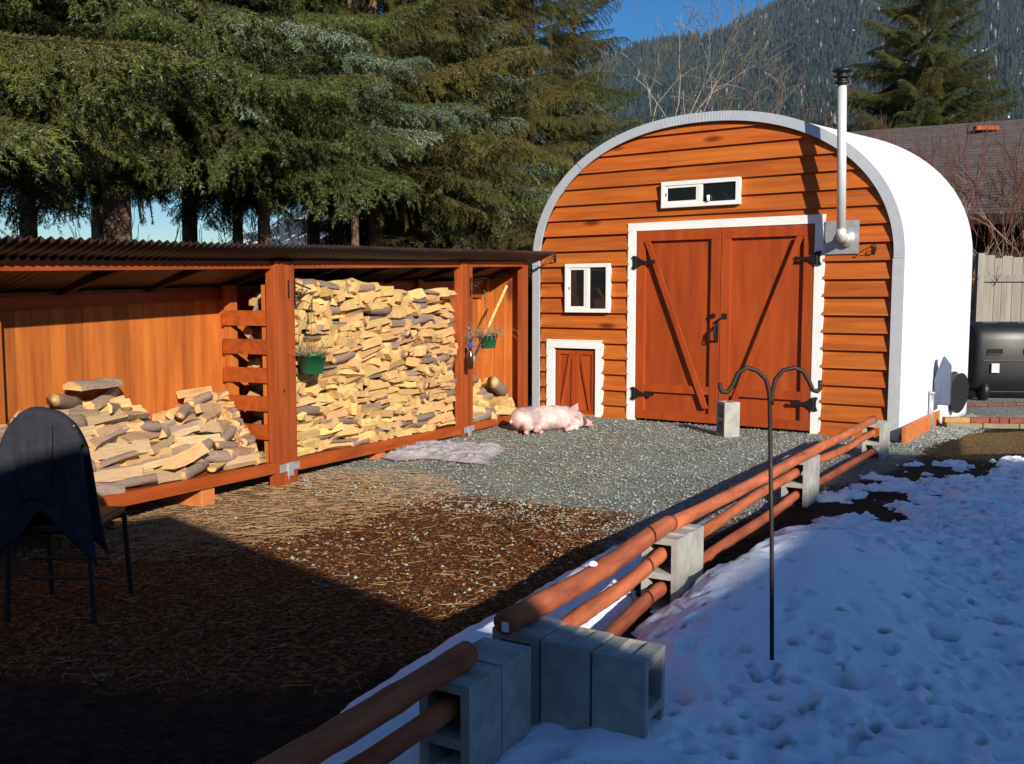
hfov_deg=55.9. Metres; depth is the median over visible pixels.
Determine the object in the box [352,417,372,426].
split log
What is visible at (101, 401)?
split log
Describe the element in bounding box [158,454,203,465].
split log
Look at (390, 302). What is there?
split log
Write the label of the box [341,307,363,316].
split log
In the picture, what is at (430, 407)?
split log
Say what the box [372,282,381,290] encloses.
split log
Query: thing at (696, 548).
cinder block
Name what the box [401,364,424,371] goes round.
split log
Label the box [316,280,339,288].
bark log
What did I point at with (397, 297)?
split log
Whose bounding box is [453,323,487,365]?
dead vine
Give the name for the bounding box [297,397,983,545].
gravel
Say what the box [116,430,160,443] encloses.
split log
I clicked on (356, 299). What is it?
bark log
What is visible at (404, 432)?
split log
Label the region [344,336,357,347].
split log
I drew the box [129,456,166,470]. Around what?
split log
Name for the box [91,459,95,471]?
bark log
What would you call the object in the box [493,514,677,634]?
log rail
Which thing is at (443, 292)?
split log
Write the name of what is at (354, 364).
split log
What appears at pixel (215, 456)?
split log
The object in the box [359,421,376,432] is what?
split log
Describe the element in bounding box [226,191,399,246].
brush
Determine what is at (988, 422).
brick edging
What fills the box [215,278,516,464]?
firewood
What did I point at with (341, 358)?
bark log
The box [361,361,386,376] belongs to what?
split log
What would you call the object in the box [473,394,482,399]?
split log
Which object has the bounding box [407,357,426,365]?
split log
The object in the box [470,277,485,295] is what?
plant bracket
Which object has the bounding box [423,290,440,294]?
bark log
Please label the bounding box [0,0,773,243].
sky
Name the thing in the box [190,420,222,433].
split log
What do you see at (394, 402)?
split log
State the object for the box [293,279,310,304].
plant bracket
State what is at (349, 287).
bark log
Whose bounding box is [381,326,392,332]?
split log
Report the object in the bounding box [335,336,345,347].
split log
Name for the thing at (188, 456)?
split log
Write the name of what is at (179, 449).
split log
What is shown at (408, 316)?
bark log
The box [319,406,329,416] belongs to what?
split log
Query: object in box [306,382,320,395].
split log
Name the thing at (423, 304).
bark log
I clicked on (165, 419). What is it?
firewood
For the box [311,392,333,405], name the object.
split log
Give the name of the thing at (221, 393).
bark log
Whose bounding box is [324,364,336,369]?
bark log
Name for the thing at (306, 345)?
split log
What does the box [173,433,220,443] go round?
split log
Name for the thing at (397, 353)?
split log
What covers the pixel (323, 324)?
split log
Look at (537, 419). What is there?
pig
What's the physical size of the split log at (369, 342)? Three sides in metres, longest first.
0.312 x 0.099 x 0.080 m
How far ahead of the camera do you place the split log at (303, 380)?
8.35 m
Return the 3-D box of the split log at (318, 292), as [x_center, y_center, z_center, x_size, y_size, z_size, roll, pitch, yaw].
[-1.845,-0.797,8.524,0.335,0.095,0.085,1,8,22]
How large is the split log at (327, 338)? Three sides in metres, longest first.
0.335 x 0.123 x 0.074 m
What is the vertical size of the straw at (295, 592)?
0.023 m
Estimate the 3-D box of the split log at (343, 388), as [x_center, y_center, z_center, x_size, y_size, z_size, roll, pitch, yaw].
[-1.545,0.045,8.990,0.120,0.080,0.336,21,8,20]
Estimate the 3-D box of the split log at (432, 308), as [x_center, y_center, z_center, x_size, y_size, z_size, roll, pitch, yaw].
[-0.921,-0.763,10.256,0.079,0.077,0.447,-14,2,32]
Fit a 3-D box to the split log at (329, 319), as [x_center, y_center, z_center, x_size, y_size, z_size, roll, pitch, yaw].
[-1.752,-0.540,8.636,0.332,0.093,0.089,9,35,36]
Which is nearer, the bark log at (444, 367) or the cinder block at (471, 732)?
the cinder block at (471, 732)
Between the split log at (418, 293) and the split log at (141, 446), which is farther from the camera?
the split log at (418, 293)
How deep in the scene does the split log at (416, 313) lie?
9.94 m
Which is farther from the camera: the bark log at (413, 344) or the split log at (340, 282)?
the bark log at (413, 344)
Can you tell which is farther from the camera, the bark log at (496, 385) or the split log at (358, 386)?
the bark log at (496, 385)
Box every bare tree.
[355,0,593,181]
[525,0,814,184]
[606,0,815,121]
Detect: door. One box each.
[556,350,575,406]
[575,350,594,414]
[631,228,726,423]
[718,224,821,430]
[934,382,941,402]
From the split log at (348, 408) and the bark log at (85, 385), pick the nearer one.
the bark log at (85, 385)
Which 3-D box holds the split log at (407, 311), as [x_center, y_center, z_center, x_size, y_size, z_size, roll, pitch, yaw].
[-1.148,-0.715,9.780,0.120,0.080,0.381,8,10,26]
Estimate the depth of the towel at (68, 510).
4.54 m
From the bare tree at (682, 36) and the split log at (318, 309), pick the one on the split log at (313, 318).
the split log at (318, 309)
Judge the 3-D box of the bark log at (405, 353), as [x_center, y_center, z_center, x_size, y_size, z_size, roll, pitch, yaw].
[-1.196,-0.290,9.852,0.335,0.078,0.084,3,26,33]
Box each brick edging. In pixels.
[942,417,1023,428]
[966,403,1023,405]
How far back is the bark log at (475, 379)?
11.56 m
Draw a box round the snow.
[320,456,1023,763]
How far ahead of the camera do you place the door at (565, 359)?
12.92 m
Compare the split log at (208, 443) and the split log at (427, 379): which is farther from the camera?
the split log at (427, 379)
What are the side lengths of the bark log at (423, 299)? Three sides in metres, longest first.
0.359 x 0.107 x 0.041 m
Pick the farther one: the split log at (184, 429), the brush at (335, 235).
the brush at (335, 235)
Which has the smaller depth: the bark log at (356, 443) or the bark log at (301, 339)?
the bark log at (301, 339)
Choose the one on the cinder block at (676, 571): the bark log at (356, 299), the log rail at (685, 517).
the log rail at (685, 517)
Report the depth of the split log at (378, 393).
9.40 m
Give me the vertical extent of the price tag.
0.034 m
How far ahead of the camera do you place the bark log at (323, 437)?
8.71 m
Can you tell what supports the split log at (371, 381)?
on the split log at (378, 393)
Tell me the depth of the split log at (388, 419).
9.67 m
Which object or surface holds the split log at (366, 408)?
on the split log at (383, 413)
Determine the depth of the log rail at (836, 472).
8.39 m
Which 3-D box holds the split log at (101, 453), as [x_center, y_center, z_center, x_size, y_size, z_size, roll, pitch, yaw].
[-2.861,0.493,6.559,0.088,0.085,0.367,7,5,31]
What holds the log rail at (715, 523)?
attached to the cinder block at (676, 571)
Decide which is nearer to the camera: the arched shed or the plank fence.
the arched shed
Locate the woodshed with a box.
[0,235,555,538]
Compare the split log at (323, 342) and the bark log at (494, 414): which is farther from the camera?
the bark log at (494, 414)
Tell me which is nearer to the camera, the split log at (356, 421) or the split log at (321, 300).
the split log at (321, 300)
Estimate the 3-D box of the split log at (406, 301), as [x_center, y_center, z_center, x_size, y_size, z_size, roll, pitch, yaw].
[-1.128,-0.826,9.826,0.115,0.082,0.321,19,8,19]
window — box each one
[565,263,611,312]
[661,177,741,208]
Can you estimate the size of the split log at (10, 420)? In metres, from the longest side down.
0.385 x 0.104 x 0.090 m
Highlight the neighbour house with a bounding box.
[849,119,1023,320]
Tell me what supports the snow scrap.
on the log rail at (532, 607)
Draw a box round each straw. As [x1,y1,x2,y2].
[2,493,620,694]
[64,465,460,564]
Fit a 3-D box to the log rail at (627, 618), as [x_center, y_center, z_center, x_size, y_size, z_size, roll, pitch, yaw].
[0.421,1.107,4.229,0.082,0.098,1.536,3,6,27]
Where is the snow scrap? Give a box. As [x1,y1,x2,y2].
[588,561,597,565]
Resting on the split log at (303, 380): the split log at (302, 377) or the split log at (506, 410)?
the split log at (302, 377)
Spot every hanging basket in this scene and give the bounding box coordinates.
[292,293,338,373]
[460,290,519,348]
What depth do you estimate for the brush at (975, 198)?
18.18 m
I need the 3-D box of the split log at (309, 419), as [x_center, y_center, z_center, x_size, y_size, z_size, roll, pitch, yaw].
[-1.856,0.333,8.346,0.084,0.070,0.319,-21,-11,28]
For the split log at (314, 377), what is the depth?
8.48 m
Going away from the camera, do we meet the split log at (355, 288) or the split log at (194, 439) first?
the split log at (194, 439)
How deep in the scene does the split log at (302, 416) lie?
8.28 m
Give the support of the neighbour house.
on the ground
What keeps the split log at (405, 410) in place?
on the split log at (408, 416)
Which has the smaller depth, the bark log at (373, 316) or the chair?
the chair
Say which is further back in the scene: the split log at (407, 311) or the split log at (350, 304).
the split log at (407, 311)
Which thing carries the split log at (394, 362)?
on the split log at (393, 368)
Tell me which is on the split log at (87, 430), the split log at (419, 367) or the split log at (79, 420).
the split log at (79, 420)
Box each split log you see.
[7,417,14,424]
[13,410,68,416]
[55,409,98,416]
[67,414,87,426]
[79,425,95,436]
[85,435,91,446]
[86,386,119,408]
[86,409,127,425]
[87,427,126,451]
[89,447,116,459]
[91,421,129,436]
[94,464,142,481]
[95,482,125,496]
[103,439,150,455]
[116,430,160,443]
[120,411,150,421]
[128,421,160,431]
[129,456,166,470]
[139,466,186,486]
[148,434,174,454]
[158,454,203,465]
[159,427,170,437]
[162,442,209,468]
[171,422,199,436]
[171,444,191,453]
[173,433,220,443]
[175,415,199,425]
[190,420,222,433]
[194,403,221,413]
[199,409,220,423]
[201,450,236,462]
[202,438,212,449]
[212,419,231,430]
[213,441,238,448]
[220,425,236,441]
[222,453,256,469]
[223,447,254,456]
[262,392,300,402]
[295,309,305,319]
[295,326,301,334]
[295,334,299,342]
[295,341,317,351]
[296,284,317,295]
[296,285,303,292]
[296,301,310,309]
[296,319,306,329]
[296,375,309,378]
[296,378,313,382]
[296,382,305,394]
[297,293,311,301]
[297,396,316,406]
[297,412,306,419]
[297,416,312,424]
[297,423,318,430]
[297,429,319,439]
[297,432,302,439]
[297,439,303,445]
[297,446,314,456]
[298,437,319,447]
[304,311,311,321]
[305,301,315,311]
[305,333,330,342]
[306,322,316,329]
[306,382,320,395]
[309,312,317,322]
[309,374,317,382]
[310,302,320,314]
[311,286,320,295]
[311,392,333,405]
[312,296,336,305]
[314,318,330,329]
[316,313,322,319]
[316,378,327,388]
[317,339,325,347]
[317,367,339,378]
[318,287,331,296]
[318,416,338,428]
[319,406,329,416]
[319,422,343,435]
[320,301,330,307]
[320,305,326,312]
[320,383,338,390]
[322,305,331,317]
[322,335,333,346]
[323,389,340,398]
[324,404,352,413]
[324,408,347,417]
[324,442,351,449]
[325,289,333,297]
[325,346,350,355]
[326,317,332,326]
[326,352,332,361]
[326,397,350,404]
[328,280,345,287]
[330,321,346,328]
[330,329,336,337]
[331,314,344,320]
[332,376,340,383]
[333,288,344,302]
[334,333,340,343]
[334,426,360,437]
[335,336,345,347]
[335,361,349,368]
[336,368,365,377]
[338,375,345,382]
[338,383,357,392]
[339,299,365,310]
[339,312,363,322]
[339,321,355,330]
[340,286,369,297]
[340,390,349,398]
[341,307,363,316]
[342,375,363,385]
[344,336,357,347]
[344,433,377,442]
[346,359,361,369]
[347,430,377,441]
[348,278,371,284]
[348,344,362,352]
[348,391,356,402]
[348,402,358,414]
[350,282,359,293]
[351,328,372,331]
[351,331,361,337]
[351,352,376,361]
[351,417,361,425]
[352,397,368,403]
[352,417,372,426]
[354,382,362,390]
[355,320,363,327]
[355,344,384,357]
[356,337,363,344]
[358,316,369,324]
[358,376,368,385]
[358,402,380,413]
[359,336,382,349]
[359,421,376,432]
[360,331,380,337]
[361,294,369,302]
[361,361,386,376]
[363,300,372,310]
[363,317,390,328]
[363,389,386,400]
[365,379,381,385]
[365,382,390,390]
[365,409,392,417]
[369,358,381,365]
[370,291,377,298]
[371,415,382,426]
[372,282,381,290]
[372,323,381,333]
[372,350,384,359]
[373,301,388,309]
[378,286,393,295]
[378,348,393,359]
[379,332,397,339]
[380,380,406,388]
[380,421,391,429]
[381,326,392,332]
[381,365,400,372]
[382,342,391,350]
[382,417,392,422]
[383,356,405,370]
[384,406,400,413]
[386,297,394,306]
[386,429,393,438]
[387,289,407,296]
[387,386,398,393]
[387,392,407,401]
[388,292,402,302]
[390,326,403,335]
[390,399,406,406]
[392,303,407,308]
[392,307,412,314]
[393,349,400,357]
[393,426,402,435]
[393,429,411,437]
[394,404,402,412]
[395,297,412,304]
[397,388,423,394]
[399,370,406,382]
[400,344,425,355]
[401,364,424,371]
[401,407,409,413]
[403,333,423,343]
[403,398,419,407]
[403,410,412,420]
[405,288,425,299]
[405,380,417,387]
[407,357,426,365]
[410,330,416,336]
[411,306,420,315]
[417,329,434,336]
[418,381,423,390]
[418,402,441,413]
[419,377,431,383]
[420,304,439,312]
[421,320,447,328]
[421,366,429,373]
[424,334,439,341]
[425,343,430,351]
[426,288,449,296]
[426,363,442,367]
[428,347,443,355]
[428,413,441,422]
[429,388,444,393]
[430,315,438,322]
[435,327,454,337]
[437,399,452,406]
[439,334,445,340]
[440,369,453,375]
[473,383,479,393]
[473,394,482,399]
[473,396,479,405]
[473,405,485,413]
[479,400,488,405]
[480,378,487,388]
[491,393,507,402]
[491,399,500,407]
[496,407,514,414]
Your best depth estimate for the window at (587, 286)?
12.53 m
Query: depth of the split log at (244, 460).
7.65 m
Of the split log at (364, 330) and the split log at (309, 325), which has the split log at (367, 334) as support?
the split log at (364, 330)
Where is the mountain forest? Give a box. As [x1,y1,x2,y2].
[561,0,1023,159]
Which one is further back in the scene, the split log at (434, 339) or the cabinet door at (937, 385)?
the cabinet door at (937, 385)
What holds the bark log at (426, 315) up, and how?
on the bark log at (419, 320)
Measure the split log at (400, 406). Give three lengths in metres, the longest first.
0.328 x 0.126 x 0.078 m
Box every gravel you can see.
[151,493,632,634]
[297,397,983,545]
[895,423,975,449]
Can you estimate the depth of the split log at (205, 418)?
7.68 m
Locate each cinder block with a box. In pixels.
[419,662,500,763]
[473,637,530,755]
[492,617,563,724]
[541,624,612,730]
[592,636,664,738]
[641,530,689,608]
[661,524,703,596]
[716,401,739,436]
[781,455,812,507]
[791,452,819,502]
[862,422,885,459]
[869,420,889,456]
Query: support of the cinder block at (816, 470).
on the ground
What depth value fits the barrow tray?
12.16 m
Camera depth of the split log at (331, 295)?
8.61 m
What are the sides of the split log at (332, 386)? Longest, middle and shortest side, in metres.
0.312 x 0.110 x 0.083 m
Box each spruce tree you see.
[0,0,267,237]
[0,0,424,240]
[0,47,208,238]
[1,91,196,239]
[16,2,290,242]
[26,0,490,244]
[144,0,409,244]
[174,1,306,243]
[206,0,494,245]
[207,0,560,248]
[284,0,524,247]
[302,0,594,332]
[417,0,643,373]
[452,2,570,219]
[535,0,631,179]
[827,0,1023,225]
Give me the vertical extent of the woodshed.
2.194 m
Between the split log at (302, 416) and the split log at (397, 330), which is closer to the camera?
the split log at (302, 416)
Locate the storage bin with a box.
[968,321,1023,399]
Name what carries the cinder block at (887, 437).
on the ground
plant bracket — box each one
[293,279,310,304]
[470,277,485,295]
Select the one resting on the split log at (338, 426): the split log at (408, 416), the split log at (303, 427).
the split log at (303, 427)
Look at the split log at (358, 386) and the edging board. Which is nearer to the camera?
the split log at (358, 386)
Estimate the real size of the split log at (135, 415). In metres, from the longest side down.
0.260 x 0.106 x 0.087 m
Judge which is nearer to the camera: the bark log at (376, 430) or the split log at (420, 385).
the bark log at (376, 430)
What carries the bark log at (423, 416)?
on the bark log at (419, 424)
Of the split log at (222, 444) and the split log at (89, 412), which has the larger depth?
the split log at (222, 444)
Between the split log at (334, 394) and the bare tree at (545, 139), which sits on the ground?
the bare tree at (545, 139)
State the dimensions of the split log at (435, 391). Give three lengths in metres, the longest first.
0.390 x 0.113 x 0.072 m
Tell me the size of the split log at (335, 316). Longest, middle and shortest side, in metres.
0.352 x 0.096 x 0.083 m
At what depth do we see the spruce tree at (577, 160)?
25.25 m
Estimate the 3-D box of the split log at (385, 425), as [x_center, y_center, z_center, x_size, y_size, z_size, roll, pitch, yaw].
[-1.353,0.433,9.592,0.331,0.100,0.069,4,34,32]
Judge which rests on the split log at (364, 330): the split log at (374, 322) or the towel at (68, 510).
the split log at (374, 322)
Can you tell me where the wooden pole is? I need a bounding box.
[473,285,507,361]
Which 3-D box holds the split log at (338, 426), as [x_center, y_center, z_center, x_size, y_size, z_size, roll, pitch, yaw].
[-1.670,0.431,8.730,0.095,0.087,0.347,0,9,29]
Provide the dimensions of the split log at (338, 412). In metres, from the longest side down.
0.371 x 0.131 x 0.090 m
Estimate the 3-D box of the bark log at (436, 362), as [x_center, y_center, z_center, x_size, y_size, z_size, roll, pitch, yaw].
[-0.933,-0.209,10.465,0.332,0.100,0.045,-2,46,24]
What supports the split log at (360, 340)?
on the firewood at (251, 332)
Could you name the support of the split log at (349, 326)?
on the split log
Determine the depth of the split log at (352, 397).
8.95 m
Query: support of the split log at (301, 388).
on the split log at (298, 397)
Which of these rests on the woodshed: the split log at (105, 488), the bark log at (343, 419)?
the split log at (105, 488)
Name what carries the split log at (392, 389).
on the split log at (396, 396)
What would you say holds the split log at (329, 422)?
on the split log at (338, 426)
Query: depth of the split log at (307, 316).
8.33 m
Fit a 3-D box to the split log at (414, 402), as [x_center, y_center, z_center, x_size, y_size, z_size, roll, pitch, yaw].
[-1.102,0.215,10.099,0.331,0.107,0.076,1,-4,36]
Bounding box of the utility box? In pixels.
[934,356,951,405]
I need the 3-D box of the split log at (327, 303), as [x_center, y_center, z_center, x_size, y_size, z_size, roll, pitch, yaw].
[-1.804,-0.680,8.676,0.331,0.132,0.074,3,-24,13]
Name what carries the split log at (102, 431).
on the split log at (95, 442)
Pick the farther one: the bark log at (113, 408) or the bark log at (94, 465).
the bark log at (113, 408)
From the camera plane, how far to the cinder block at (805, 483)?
7.24 m
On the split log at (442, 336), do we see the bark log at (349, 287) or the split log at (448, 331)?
the split log at (448, 331)
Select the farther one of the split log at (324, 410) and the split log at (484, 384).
the split log at (484, 384)
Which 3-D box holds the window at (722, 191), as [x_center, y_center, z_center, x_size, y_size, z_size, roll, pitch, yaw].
[2.267,-2.271,11.604,1.005,0.316,0.070,3,6,34]
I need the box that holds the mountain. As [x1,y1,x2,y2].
[227,0,1023,245]
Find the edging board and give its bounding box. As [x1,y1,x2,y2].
[901,410,940,444]
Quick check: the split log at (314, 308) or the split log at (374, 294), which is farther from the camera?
the split log at (374, 294)
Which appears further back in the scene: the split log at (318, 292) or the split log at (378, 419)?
the split log at (378, 419)
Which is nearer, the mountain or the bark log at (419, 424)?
the bark log at (419, 424)
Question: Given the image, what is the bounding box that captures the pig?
[509,403,593,434]
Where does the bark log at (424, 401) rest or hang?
on the split log at (430, 407)
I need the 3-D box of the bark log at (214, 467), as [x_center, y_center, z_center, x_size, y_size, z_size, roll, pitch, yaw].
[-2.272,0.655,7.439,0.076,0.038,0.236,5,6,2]
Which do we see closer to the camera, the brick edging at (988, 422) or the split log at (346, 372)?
the split log at (346, 372)
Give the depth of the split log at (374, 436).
9.35 m
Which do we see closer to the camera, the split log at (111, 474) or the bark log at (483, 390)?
the split log at (111, 474)
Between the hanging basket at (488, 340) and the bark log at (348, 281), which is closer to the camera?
the bark log at (348, 281)
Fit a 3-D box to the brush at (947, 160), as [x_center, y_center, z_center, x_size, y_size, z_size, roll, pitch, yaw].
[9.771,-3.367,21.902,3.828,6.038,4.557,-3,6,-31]
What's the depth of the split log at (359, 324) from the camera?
9.01 m
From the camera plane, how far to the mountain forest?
1012.30 m
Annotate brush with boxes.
[66,208,148,240]
[132,224,212,242]
[175,193,257,243]
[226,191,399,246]
[244,197,401,247]
[389,219,534,317]
[401,196,546,294]
[447,196,537,388]
[707,72,882,137]
[787,76,1013,225]
[862,103,1023,280]
[895,135,1023,257]
[970,128,1023,320]
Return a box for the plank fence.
[973,253,1023,321]
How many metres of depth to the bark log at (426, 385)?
10.15 m
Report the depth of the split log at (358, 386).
9.14 m
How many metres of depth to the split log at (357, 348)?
9.07 m
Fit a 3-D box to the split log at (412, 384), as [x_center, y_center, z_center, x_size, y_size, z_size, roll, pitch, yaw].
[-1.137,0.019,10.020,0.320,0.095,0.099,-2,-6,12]
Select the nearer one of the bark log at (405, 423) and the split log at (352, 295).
the split log at (352, 295)
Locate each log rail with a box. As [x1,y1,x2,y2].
[252,641,477,763]
[343,694,460,763]
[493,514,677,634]
[524,546,669,645]
[604,580,669,636]
[668,490,800,586]
[669,468,801,552]
[673,416,877,530]
[796,429,876,470]
[796,448,875,494]
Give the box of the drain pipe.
[928,391,934,429]
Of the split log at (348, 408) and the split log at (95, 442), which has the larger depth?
the split log at (348, 408)
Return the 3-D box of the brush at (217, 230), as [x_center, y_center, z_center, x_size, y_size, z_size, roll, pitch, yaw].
[-4.610,-1.497,16.246,2.359,3.307,3.153,0,5,0]
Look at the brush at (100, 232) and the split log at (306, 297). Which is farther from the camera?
the brush at (100, 232)
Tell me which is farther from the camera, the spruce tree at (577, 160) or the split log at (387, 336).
the spruce tree at (577, 160)
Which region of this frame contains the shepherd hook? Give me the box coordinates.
[718,365,822,660]
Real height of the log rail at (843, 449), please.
0.094 m
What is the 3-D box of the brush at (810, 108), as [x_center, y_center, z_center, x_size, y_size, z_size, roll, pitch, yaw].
[7.157,-4.056,23.501,4.878,7.140,3.984,3,6,34]
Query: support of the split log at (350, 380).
on the split log at (343, 388)
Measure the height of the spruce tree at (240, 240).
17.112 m
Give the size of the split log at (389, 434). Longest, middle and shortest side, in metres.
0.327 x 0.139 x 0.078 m
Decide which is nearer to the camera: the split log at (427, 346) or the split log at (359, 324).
the split log at (359, 324)
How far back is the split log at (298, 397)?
8.22 m
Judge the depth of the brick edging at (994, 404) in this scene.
13.98 m
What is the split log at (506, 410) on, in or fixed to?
on the woodshed
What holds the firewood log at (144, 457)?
on the firewood at (165, 419)
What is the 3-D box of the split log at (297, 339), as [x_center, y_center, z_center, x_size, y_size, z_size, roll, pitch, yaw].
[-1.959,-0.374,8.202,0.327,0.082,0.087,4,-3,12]
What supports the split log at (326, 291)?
on the split log at (321, 300)
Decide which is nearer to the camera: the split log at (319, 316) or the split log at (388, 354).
the split log at (319, 316)
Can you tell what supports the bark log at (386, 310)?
on the bark log at (373, 316)
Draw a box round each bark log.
[46,394,81,408]
[63,377,123,390]
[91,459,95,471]
[96,450,138,469]
[107,403,122,413]
[113,473,157,487]
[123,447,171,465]
[174,403,191,421]
[178,459,208,480]
[185,391,212,408]
[207,462,226,471]
[215,390,228,398]
[295,334,303,345]
[296,365,307,375]
[297,405,320,414]
[302,279,316,285]
[302,336,321,341]
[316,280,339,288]
[318,432,335,440]
[324,279,353,284]
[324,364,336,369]
[327,437,358,443]
[329,351,355,364]
[330,305,341,314]
[337,416,352,424]
[339,292,359,305]
[344,284,352,293]
[349,438,369,446]
[358,284,374,291]
[363,314,386,320]
[364,307,391,314]
[368,372,382,378]
[371,395,387,400]
[371,403,389,410]
[372,427,394,435]
[387,317,414,326]
[391,342,399,347]
[394,420,412,427]
[401,329,410,336]
[401,350,409,357]
[402,314,414,318]
[402,342,424,346]
[404,369,421,375]
[408,302,418,310]
[408,420,429,427]
[411,317,429,325]
[412,297,428,301]
[412,301,427,307]
[412,351,433,357]
[413,412,434,421]
[415,313,434,319]
[417,357,435,362]
[420,391,432,398]
[420,398,428,404]
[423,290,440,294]
[423,382,429,389]
[429,358,439,364]
[437,355,450,362]
[441,362,446,373]
[443,389,455,396]
[447,318,454,323]
[447,343,457,349]
[473,374,478,383]
[473,407,491,421]
[476,387,486,394]
[482,388,492,399]
[487,376,507,395]
[490,408,497,421]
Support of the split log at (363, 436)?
on the bark log at (356, 443)
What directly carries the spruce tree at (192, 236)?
on the ground
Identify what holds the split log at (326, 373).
on the split log at (322, 382)
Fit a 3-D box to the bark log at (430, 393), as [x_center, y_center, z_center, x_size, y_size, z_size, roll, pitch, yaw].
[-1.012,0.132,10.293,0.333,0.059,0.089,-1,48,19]
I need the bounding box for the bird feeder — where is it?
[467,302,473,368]
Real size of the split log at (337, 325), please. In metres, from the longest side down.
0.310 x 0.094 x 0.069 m
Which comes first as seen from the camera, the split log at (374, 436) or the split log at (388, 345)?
the split log at (374, 436)
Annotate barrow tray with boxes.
[948,371,968,412]
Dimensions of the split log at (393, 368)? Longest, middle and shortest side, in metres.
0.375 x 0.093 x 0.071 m
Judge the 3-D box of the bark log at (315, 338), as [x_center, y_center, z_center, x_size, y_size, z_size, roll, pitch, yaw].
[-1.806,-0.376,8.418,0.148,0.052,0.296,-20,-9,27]
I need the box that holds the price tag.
[502,622,508,632]
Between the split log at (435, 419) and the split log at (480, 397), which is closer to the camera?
the split log at (435, 419)
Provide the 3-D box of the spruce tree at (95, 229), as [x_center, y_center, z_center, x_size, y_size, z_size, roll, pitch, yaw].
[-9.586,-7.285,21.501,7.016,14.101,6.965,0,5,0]
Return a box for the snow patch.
[381,440,504,463]
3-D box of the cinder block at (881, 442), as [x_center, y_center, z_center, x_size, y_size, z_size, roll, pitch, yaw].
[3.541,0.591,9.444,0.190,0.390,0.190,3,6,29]
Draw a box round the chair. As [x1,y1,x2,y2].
[4,423,133,621]
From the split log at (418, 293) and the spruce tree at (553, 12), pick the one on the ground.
the spruce tree at (553, 12)
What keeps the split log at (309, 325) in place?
on the bark log at (315, 338)
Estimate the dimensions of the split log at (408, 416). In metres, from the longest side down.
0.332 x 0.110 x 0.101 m
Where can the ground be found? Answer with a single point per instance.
(46, 716)
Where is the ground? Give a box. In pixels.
[0,374,1023,763]
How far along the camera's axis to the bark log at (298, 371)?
8.23 m
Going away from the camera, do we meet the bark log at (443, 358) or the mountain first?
the bark log at (443, 358)
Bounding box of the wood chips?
[0,492,636,692]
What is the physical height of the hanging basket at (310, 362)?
0.681 m
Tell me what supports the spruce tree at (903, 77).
on the ground
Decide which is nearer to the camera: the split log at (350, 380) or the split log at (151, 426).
the split log at (151, 426)
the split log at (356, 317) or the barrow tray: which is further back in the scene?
the barrow tray
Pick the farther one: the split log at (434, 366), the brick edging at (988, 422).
the brick edging at (988, 422)
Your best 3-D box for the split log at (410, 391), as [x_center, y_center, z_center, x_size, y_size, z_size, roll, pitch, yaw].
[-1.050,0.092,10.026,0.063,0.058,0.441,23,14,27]
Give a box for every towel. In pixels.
[0,409,108,565]
[12,407,53,506]
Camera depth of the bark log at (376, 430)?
9.50 m
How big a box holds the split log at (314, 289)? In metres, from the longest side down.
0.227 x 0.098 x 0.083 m
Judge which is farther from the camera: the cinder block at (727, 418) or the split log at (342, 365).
the cinder block at (727, 418)
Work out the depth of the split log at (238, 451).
7.70 m
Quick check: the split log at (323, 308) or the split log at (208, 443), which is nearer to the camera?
the split log at (208, 443)
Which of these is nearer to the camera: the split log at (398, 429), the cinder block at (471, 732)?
the cinder block at (471, 732)
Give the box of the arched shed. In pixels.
[532,67,972,440]
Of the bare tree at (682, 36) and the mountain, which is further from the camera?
the mountain
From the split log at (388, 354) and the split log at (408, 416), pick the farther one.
the split log at (408, 416)
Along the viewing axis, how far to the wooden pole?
11.62 m
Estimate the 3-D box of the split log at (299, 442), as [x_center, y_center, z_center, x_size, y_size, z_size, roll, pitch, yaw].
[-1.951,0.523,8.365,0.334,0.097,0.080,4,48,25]
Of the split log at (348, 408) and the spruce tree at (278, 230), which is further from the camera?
the spruce tree at (278, 230)
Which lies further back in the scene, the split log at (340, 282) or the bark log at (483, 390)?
the bark log at (483, 390)
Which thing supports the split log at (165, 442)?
on the firewood log at (144, 457)
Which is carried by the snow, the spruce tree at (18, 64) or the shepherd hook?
the shepherd hook
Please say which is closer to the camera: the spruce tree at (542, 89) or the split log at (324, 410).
the split log at (324, 410)
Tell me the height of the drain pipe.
0.461 m
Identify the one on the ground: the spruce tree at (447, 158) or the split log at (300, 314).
the spruce tree at (447, 158)
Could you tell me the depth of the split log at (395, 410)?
9.69 m
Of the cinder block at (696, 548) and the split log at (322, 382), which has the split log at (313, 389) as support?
the split log at (322, 382)
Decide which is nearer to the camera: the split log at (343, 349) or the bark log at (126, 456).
the bark log at (126, 456)
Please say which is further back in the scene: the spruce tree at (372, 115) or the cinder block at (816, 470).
the spruce tree at (372, 115)

